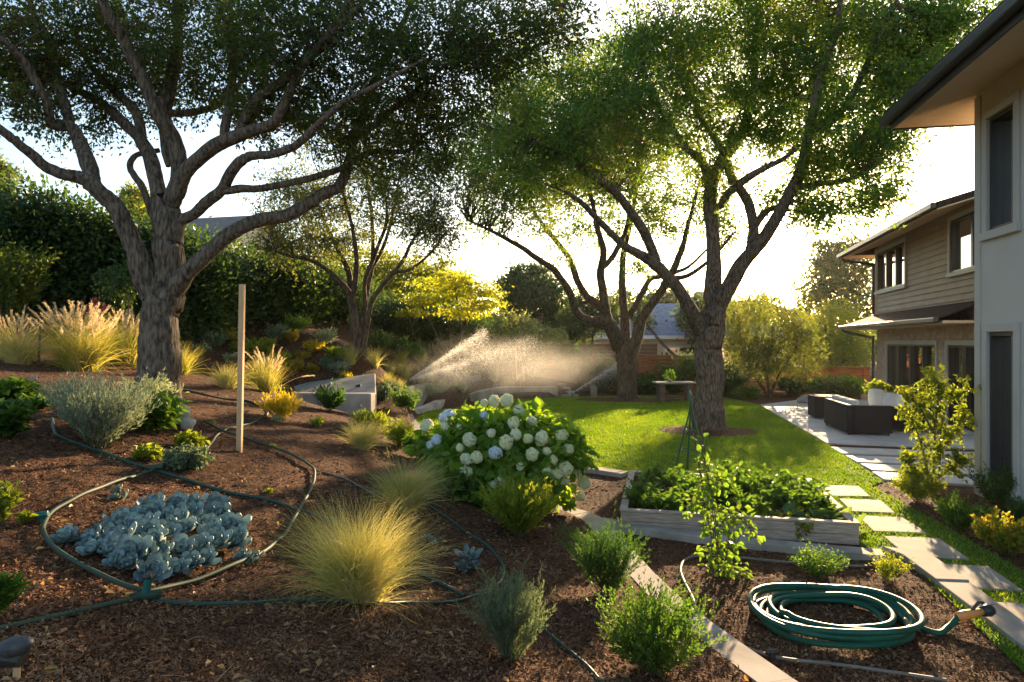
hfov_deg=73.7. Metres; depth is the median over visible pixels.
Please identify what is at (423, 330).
hedge
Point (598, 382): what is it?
garden shrub
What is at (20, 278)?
garden shrub
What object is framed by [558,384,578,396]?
garden steps
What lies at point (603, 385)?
garden shrub
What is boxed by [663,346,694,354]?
window
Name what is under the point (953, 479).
strip paver
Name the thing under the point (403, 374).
ornamental grass
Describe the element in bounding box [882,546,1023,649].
path edging
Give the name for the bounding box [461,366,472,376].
ornamental grass
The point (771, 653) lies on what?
drip fitting
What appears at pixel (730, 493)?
vegetable plant
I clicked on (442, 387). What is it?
garden shrub
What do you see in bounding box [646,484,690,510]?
vegetable plant
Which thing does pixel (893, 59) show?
shade tree
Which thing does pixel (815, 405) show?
patio armchair
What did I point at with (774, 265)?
sky
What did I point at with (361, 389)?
retaining wall
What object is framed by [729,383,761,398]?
garden shrub
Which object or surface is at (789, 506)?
vegetable plant
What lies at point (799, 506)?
vegetable plant
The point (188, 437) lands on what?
garden shrub
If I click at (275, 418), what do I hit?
garden shrub
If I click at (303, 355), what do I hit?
garden shrub
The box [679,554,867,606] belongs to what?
drip line
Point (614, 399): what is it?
mulch bed
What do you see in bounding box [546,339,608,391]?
garden shrub
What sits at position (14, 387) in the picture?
garden shrub
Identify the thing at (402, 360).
ornamental grass
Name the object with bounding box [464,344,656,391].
wooden fence
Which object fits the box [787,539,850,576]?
garden shrub
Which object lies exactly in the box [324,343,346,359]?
garden shrub
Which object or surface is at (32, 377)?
plant marker
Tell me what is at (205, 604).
garden hose
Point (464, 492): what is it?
garden shrub
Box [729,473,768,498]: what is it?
vegetable plant
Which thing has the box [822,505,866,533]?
vegetable plant
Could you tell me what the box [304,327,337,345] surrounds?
garden shrub
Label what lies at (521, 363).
plant support
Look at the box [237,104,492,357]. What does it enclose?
multi stem tree
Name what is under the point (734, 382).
garden shrub
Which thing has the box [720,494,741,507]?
vegetable plant
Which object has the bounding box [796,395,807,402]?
boulder
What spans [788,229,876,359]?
eucalyptus tree
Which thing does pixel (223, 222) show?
hillside house
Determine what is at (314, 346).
garden shrub
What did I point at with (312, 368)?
garden shrub
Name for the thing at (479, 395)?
retaining wall
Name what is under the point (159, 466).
hose clip
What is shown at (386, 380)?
ornamental grass
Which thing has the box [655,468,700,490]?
vegetable plant
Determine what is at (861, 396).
stone bench
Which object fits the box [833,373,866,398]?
garden shrub
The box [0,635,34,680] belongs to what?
garden light
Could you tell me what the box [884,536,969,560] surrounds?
stepping stone
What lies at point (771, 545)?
kerb
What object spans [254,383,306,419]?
garden shrub
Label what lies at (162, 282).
oak tree
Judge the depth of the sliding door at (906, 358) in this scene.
19.66 m
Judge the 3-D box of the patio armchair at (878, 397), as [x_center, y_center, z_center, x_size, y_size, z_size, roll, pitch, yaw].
[8.941,1.573,16.022,0.978,0.882,1.040,0,0,6]
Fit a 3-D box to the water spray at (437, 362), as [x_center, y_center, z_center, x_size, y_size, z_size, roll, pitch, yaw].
[-1.779,0.810,21.463,2.899,2.693,0.582,0,0,-2]
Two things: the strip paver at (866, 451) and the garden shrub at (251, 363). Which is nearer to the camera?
the strip paver at (866, 451)
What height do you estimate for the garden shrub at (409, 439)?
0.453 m
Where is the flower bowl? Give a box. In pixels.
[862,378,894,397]
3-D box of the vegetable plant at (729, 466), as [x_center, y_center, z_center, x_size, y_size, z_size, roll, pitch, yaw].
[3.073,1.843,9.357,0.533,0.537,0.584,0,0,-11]
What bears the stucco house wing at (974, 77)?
on the ground at (334, 462)
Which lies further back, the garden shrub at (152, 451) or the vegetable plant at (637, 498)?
the vegetable plant at (637, 498)
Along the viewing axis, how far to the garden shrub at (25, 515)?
4.01 m
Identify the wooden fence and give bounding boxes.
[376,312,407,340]
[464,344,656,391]
[639,355,693,392]
[660,365,869,395]
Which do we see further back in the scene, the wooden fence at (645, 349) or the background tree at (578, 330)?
the background tree at (578, 330)
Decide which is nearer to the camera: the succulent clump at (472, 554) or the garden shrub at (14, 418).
the succulent clump at (472, 554)
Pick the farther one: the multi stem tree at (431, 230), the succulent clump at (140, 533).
the multi stem tree at (431, 230)
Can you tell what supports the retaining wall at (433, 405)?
on the ground at (334, 462)
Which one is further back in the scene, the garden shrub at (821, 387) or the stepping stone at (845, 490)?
the garden shrub at (821, 387)
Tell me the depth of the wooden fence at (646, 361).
27.84 m
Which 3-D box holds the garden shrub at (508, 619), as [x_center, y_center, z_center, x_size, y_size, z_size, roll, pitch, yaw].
[-0.037,1.412,3.609,0.546,0.588,0.574,0,0,0]
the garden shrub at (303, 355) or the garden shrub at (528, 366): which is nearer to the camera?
the garden shrub at (303, 355)
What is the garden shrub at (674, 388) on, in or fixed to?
on the ground at (334, 462)
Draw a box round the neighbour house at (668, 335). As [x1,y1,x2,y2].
[585,292,787,371]
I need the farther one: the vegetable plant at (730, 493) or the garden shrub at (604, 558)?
the vegetable plant at (730, 493)
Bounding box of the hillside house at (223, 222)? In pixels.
[134,216,301,265]
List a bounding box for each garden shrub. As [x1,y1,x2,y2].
[0,228,62,327]
[0,375,43,399]
[0,397,42,436]
[0,478,24,524]
[0,570,32,616]
[14,509,37,523]
[28,393,52,408]
[33,363,167,448]
[36,368,129,425]
[113,368,188,399]
[127,389,192,432]
[129,442,164,460]
[159,442,216,470]
[172,429,209,447]
[189,341,212,356]
[197,327,230,348]
[222,352,246,364]
[223,327,237,340]
[228,334,266,355]
[246,358,265,369]
[251,336,277,352]
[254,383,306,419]
[264,321,289,342]
[270,412,281,421]
[271,350,297,364]
[282,313,312,332]
[284,329,299,343]
[285,357,305,371]
[293,350,312,359]
[301,337,325,353]
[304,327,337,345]
[305,363,319,371]
[308,415,324,427]
[309,378,346,411]
[318,354,335,370]
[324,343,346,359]
[326,358,351,373]
[337,370,352,377]
[347,404,389,430]
[368,326,397,352]
[376,378,394,402]
[378,415,415,447]
[385,381,401,396]
[387,330,419,356]
[388,380,421,415]
[399,428,428,457]
[405,339,428,358]
[413,379,438,396]
[432,378,453,393]
[435,469,486,503]
[450,378,470,392]
[452,550,557,662]
[469,464,559,536]
[478,310,529,371]
[495,326,566,378]
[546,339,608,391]
[553,499,651,596]
[568,350,617,392]
[580,362,617,390]
[582,567,727,680]
[636,371,665,393]
[640,352,695,393]
[677,349,740,383]
[723,364,750,394]
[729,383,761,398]
[776,376,813,396]
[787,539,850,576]
[797,372,852,395]
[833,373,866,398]
[868,547,914,582]
[883,463,954,501]
[930,488,1000,531]
[963,459,1022,509]
[970,505,1023,556]
[998,493,1023,522]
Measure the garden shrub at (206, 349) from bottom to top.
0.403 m
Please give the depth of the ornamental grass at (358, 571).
3.87 m
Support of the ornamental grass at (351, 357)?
on the ground at (334, 462)
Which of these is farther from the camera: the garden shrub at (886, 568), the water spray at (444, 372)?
the water spray at (444, 372)
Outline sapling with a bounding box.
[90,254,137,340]
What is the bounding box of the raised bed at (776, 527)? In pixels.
[620,470,860,544]
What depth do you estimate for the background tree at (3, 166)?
26.08 m
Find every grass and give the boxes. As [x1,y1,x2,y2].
[0,305,59,365]
[14,300,138,372]
[95,307,139,366]
[181,344,212,375]
[195,361,253,388]
[227,482,472,637]
[232,344,312,393]
[333,413,394,459]
[334,342,366,364]
[360,440,474,514]
[364,346,391,368]
[375,371,397,384]
[380,357,400,376]
[390,362,414,380]
[391,346,413,365]
[393,375,405,390]
[413,369,426,383]
[414,352,430,365]
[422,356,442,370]
[428,369,437,381]
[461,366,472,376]
[481,360,507,381]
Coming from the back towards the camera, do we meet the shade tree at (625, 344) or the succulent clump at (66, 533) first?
the shade tree at (625, 344)
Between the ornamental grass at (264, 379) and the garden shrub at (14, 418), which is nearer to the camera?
the garden shrub at (14, 418)
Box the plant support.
[515,345,524,380]
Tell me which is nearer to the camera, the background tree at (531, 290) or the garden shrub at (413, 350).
the garden shrub at (413, 350)
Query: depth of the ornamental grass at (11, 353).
10.63 m
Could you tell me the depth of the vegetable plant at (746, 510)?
7.58 m
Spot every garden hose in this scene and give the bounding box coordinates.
[0,596,137,629]
[40,462,171,591]
[50,417,465,597]
[149,500,504,606]
[151,421,315,590]
[182,389,268,452]
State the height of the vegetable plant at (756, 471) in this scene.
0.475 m
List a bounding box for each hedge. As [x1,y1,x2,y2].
[0,158,288,347]
[198,229,400,330]
[375,282,511,376]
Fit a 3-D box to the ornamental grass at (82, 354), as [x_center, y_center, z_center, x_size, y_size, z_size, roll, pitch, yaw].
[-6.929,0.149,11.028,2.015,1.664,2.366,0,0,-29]
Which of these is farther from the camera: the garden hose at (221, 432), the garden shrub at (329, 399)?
the garden shrub at (329, 399)
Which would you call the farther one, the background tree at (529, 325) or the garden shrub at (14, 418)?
the background tree at (529, 325)
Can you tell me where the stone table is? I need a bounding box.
[652,381,695,400]
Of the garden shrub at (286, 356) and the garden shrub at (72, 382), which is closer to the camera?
the garden shrub at (72, 382)
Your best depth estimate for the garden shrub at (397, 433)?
9.78 m
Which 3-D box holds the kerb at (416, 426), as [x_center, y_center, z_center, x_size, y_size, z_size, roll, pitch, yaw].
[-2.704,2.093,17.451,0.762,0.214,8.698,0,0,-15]
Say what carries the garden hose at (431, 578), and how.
on the ground at (334, 462)
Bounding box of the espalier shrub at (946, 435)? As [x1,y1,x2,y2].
[894,363,981,496]
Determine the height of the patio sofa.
0.750 m
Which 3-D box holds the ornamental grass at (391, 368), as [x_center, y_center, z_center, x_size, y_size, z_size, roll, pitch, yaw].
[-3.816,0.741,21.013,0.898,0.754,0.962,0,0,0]
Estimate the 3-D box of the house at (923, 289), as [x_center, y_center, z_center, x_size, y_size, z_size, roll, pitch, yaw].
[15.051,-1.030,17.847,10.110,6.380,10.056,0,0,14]
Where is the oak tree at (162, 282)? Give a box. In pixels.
[0,0,616,399]
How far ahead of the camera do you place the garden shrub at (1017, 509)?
7.72 m
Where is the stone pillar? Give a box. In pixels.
[590,386,596,395]
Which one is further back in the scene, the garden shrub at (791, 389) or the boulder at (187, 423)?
the garden shrub at (791, 389)
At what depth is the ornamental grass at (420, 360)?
22.87 m
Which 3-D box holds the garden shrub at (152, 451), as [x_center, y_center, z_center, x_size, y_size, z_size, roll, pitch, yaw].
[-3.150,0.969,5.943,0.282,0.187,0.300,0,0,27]
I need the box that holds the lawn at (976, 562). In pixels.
[417,397,1023,671]
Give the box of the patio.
[761,399,973,449]
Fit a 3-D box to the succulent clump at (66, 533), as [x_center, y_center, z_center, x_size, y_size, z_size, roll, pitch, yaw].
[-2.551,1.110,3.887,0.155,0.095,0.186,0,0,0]
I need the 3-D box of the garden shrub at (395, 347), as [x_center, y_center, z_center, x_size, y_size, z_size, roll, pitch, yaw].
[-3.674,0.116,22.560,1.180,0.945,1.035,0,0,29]
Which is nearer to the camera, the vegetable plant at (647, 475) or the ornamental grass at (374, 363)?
the vegetable plant at (647, 475)
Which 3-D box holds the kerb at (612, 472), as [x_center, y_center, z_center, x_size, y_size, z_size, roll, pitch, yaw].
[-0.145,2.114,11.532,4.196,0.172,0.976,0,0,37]
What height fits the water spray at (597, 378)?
1.242 m
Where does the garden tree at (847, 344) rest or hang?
on the ground at (334, 462)
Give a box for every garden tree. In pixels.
[700,282,783,326]
[770,287,876,372]
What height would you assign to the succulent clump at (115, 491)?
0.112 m
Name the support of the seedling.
on the ground at (334, 462)
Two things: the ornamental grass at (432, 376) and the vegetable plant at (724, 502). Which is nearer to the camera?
the vegetable plant at (724, 502)
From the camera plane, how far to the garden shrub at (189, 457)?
5.82 m
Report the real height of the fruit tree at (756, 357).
4.302 m
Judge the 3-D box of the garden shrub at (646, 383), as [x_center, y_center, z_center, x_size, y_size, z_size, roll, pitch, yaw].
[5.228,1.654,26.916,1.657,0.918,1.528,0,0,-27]
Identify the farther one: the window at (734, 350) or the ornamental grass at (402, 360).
the window at (734, 350)
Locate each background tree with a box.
[0,148,33,210]
[116,177,149,220]
[311,240,483,311]
[480,305,575,343]
[483,253,575,328]
[541,281,626,354]
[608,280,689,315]
[627,275,704,354]
[728,294,826,328]
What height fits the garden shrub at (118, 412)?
0.795 m
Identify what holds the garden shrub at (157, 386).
on the ground at (334, 462)
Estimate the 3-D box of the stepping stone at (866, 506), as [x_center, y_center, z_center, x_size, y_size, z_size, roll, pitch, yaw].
[4.469,2.095,8.598,0.512,0.050,0.720,0,0,14]
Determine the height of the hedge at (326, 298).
3.571 m
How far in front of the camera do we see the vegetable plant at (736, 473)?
8.80 m
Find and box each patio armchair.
[807,394,831,417]
[868,388,925,429]
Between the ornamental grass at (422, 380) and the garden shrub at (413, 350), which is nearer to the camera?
the ornamental grass at (422, 380)
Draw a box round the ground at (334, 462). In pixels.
[0,294,1023,681]
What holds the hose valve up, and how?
on the ground at (334, 462)
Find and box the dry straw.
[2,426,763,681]
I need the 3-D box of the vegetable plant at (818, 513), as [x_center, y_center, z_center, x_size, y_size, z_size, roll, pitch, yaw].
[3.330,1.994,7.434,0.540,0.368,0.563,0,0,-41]
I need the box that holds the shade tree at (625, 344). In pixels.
[427,0,756,398]
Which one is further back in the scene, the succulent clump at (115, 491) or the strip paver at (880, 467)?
the strip paver at (880, 467)
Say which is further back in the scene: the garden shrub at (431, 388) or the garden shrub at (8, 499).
the garden shrub at (431, 388)
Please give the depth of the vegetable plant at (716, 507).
7.83 m
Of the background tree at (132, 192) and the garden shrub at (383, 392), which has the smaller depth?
the garden shrub at (383, 392)
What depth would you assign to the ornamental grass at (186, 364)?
12.02 m
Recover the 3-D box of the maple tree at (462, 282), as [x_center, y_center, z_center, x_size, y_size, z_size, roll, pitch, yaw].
[-2.212,-0.652,24.925,4.620,4.096,3.220,0,0,0]
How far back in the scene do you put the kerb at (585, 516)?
7.43 m
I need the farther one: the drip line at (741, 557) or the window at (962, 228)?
the window at (962, 228)
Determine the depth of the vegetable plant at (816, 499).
7.75 m
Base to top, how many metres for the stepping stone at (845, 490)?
0.050 m
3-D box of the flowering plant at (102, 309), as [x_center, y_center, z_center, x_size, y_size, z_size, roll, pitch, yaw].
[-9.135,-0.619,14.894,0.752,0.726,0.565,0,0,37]
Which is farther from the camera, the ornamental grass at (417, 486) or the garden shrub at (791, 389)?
the garden shrub at (791, 389)
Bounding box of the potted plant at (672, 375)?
[662,369,676,381]
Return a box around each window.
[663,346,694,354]
[722,346,746,369]
[874,238,906,294]
[946,206,973,277]
[979,90,1020,241]
[979,322,1020,500]
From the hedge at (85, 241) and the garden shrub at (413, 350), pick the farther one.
the garden shrub at (413, 350)
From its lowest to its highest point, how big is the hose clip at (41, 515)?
0.079 m
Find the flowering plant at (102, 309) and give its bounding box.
[72,296,111,323]
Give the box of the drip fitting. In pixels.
[765,649,778,660]
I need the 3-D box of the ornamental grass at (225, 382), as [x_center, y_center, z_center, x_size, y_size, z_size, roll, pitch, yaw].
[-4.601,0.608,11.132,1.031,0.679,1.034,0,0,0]
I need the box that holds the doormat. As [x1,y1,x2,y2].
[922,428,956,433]
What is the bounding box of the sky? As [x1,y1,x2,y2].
[0,0,999,322]
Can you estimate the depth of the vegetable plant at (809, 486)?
8.85 m
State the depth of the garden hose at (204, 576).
4.53 m
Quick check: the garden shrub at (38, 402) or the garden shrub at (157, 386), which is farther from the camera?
the garden shrub at (157, 386)
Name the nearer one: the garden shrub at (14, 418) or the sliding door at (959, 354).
the garden shrub at (14, 418)
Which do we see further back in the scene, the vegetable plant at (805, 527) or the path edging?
the vegetable plant at (805, 527)
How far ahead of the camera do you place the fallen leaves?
3.53 m
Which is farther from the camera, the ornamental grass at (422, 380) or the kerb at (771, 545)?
the ornamental grass at (422, 380)
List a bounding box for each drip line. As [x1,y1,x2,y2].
[316,469,385,499]
[534,620,602,681]
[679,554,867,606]
[745,645,946,681]
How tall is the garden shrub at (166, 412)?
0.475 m
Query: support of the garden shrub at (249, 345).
on the ground at (334, 462)
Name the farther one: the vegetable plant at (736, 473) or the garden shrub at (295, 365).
the garden shrub at (295, 365)
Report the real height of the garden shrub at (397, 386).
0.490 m
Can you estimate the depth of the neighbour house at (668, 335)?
41.50 m
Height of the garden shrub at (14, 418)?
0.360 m
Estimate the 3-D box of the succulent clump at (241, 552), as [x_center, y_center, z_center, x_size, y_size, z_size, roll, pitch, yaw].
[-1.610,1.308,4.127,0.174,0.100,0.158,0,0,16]
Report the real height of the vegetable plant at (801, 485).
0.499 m
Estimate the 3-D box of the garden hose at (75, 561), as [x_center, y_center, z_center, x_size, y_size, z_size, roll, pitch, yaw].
[-2.630,1.120,4.518,0.648,0.210,2.884,0,0,-22]
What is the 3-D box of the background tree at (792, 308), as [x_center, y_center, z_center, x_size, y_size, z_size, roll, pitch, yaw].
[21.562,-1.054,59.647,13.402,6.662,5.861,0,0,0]
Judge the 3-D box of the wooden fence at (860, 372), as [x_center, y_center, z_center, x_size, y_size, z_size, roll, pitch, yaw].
[9.733,1.540,26.633,7.718,1.120,0.238,0,0,13]
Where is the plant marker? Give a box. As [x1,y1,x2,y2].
[29,374,36,383]
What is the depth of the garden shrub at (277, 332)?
18.50 m
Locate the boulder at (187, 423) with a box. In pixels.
[180,418,195,429]
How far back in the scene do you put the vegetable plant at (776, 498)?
7.96 m
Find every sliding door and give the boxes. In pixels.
[885,340,937,419]
[945,340,973,433]
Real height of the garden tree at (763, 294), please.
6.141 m
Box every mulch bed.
[575,397,680,402]
[659,426,757,436]
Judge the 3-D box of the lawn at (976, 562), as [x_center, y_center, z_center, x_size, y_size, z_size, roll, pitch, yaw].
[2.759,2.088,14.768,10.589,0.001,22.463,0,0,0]
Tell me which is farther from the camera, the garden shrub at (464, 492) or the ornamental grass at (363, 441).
the ornamental grass at (363, 441)
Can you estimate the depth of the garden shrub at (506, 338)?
28.00 m
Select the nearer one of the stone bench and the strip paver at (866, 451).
the strip paver at (866, 451)
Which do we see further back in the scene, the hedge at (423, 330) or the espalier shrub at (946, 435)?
the hedge at (423, 330)
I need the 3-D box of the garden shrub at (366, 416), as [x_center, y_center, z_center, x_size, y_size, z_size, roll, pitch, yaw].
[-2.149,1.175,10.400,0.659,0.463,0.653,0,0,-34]
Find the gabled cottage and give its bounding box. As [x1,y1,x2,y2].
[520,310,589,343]
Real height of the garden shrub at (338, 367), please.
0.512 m
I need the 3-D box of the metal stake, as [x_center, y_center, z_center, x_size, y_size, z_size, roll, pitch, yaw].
[-7.472,0.082,10.792,0.078,0.798,0.036,0,0,0]
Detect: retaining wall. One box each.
[291,373,375,414]
[376,376,480,407]
[415,399,445,413]
[468,386,557,401]
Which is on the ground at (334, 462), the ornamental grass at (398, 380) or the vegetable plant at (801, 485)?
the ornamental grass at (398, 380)
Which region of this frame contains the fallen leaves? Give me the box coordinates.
[1,375,882,681]
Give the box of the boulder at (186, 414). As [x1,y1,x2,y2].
[175,404,190,423]
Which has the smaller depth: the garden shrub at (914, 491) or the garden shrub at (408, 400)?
the garden shrub at (914, 491)
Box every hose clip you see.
[33,510,49,523]
[151,464,162,468]
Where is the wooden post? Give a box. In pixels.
[236,284,245,451]
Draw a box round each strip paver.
[831,447,973,458]
[845,455,973,466]
[860,463,973,475]
[872,471,973,486]
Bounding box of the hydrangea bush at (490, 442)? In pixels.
[402,393,600,513]
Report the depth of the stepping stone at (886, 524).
7.69 m
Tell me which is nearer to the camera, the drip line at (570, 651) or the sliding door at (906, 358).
the drip line at (570, 651)
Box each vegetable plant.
[618,475,666,508]
[635,484,667,496]
[636,464,661,487]
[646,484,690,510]
[649,462,683,482]
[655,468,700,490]
[671,474,708,494]
[671,484,715,504]
[692,500,731,512]
[702,463,748,487]
[702,477,742,501]
[713,456,756,478]
[719,506,755,514]
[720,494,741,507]
[727,487,770,512]
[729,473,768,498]
[740,465,777,490]
[753,507,784,515]
[754,462,793,488]
[755,479,804,507]
[763,474,808,500]
[768,500,803,515]
[778,511,814,538]
[792,508,843,519]
[794,472,825,490]
[795,504,810,511]
[798,479,836,512]
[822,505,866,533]
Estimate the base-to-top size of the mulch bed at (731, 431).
0.070 m
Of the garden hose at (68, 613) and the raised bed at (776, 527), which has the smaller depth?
the garden hose at (68, 613)
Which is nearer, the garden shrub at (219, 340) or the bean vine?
the bean vine
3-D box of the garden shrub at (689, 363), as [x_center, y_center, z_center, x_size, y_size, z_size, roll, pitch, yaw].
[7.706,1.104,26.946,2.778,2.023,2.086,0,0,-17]
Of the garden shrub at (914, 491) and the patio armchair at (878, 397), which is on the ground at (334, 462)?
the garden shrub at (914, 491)
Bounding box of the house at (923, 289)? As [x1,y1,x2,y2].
[836,190,973,433]
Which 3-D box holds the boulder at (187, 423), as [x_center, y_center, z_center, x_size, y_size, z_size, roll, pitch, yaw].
[-3.561,0.916,7.506,0.141,0.150,0.178,0,0,4]
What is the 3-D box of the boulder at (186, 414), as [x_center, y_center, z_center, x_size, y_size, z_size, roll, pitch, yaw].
[-3.713,0.840,7.625,0.250,0.276,0.191,0,0,27]
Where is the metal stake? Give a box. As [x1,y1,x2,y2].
[37,321,41,364]
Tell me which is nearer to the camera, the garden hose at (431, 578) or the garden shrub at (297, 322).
the garden hose at (431, 578)
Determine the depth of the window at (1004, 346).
8.95 m
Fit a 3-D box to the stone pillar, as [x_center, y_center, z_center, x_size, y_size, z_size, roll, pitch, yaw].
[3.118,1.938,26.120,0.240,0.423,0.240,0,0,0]
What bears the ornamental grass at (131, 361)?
on the ground at (334, 462)
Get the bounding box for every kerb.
[410,414,419,429]
[508,466,627,477]
[557,505,655,579]
[603,518,884,561]
[631,575,797,681]
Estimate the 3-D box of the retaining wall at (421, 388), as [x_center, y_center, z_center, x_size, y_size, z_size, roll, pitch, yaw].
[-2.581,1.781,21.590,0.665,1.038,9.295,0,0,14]
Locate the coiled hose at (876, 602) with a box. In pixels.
[747,583,995,648]
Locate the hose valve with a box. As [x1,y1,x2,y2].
[129,572,161,600]
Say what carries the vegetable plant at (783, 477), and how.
in the raised bed at (776, 527)
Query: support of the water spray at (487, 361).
on the lawn at (976, 562)
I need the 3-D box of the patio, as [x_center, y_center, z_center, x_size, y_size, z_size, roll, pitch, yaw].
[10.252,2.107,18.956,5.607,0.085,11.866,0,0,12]
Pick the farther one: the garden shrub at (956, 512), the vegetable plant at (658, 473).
the vegetable plant at (658, 473)
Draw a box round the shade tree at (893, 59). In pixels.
[458,0,1002,430]
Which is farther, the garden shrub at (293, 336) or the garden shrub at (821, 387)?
the garden shrub at (821, 387)
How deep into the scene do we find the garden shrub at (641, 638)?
3.84 m
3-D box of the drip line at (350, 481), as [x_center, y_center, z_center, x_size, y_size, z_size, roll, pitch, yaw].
[-1.534,1.422,6.682,1.164,0.242,0.077,0,0,34]
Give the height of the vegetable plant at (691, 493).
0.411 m
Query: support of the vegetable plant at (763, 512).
in the raised bed at (776, 527)
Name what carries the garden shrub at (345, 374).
on the ground at (334, 462)
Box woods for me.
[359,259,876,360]
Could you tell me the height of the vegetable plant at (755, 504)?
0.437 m
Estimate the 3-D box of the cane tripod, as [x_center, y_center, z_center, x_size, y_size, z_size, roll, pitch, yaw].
[2.752,1.419,10.660,0.469,1.374,0.543,0,0,-29]
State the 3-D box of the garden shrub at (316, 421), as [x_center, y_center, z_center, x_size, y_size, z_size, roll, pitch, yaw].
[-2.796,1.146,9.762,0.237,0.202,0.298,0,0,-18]
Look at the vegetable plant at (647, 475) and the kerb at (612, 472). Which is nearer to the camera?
the vegetable plant at (647, 475)
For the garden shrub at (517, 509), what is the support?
on the ground at (334, 462)
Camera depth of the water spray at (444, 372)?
20.74 m
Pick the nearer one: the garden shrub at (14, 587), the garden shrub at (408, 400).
the garden shrub at (14, 587)
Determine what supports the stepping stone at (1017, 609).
on the ground at (334, 462)
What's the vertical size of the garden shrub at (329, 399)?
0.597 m
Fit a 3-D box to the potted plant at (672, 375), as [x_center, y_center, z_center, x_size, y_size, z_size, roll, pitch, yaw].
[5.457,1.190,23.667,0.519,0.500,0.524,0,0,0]
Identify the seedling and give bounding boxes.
[263,487,274,492]
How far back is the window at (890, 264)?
21.49 m
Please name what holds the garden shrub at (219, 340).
on the ground at (334, 462)
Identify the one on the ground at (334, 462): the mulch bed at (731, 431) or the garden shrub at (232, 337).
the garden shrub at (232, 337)
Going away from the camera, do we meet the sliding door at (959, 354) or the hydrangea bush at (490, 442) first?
the hydrangea bush at (490, 442)
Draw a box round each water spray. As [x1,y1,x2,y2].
[409,362,472,401]
[410,327,496,391]
[411,334,546,400]
[572,363,616,392]
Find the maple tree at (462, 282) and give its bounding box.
[390,268,513,375]
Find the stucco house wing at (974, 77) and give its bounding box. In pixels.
[879,0,1023,509]
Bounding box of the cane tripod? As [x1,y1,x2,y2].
[675,389,709,471]
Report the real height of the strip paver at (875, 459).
0.050 m
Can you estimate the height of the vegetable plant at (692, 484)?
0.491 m
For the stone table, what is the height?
0.690 m
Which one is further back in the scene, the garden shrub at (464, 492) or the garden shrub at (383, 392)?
the garden shrub at (383, 392)
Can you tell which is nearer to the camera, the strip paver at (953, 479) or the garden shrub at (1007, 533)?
the garden shrub at (1007, 533)
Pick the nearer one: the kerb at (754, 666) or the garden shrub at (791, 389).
the kerb at (754, 666)
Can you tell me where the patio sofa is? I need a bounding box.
[824,395,892,435]
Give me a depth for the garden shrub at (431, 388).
21.36 m
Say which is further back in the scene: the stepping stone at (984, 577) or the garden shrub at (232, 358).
the garden shrub at (232, 358)
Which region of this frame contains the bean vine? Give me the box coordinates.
[675,426,765,579]
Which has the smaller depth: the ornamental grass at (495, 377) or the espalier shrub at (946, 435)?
the espalier shrub at (946, 435)
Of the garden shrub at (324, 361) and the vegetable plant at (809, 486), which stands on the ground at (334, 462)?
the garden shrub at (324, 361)
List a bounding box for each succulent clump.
[48,524,82,547]
[74,491,251,583]
[108,484,128,499]
[232,547,264,565]
[424,534,436,543]
[453,543,482,572]
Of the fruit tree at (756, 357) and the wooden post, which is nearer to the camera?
the wooden post
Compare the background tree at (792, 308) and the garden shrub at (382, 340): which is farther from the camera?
the background tree at (792, 308)
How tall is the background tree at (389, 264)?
4.957 m
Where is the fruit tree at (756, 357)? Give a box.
[722,284,840,399]
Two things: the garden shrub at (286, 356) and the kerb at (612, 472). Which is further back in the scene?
the garden shrub at (286, 356)
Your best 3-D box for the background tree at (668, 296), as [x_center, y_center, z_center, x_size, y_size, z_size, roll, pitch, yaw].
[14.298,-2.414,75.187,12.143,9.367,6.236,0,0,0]
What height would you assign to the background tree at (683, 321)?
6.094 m
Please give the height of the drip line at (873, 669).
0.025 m
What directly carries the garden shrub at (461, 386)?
on the ground at (334, 462)
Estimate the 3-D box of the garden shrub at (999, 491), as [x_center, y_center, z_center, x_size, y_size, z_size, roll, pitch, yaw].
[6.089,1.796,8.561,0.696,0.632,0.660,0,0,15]
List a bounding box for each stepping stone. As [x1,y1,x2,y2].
[824,485,870,497]
[839,498,895,513]
[858,515,927,533]
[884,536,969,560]
[946,564,1022,592]
[997,602,1023,620]
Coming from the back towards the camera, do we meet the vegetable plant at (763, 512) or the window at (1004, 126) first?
the window at (1004, 126)
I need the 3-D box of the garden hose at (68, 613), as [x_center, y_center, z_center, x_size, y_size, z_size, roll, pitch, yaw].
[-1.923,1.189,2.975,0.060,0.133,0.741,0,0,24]
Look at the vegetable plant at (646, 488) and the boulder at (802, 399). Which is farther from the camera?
the boulder at (802, 399)

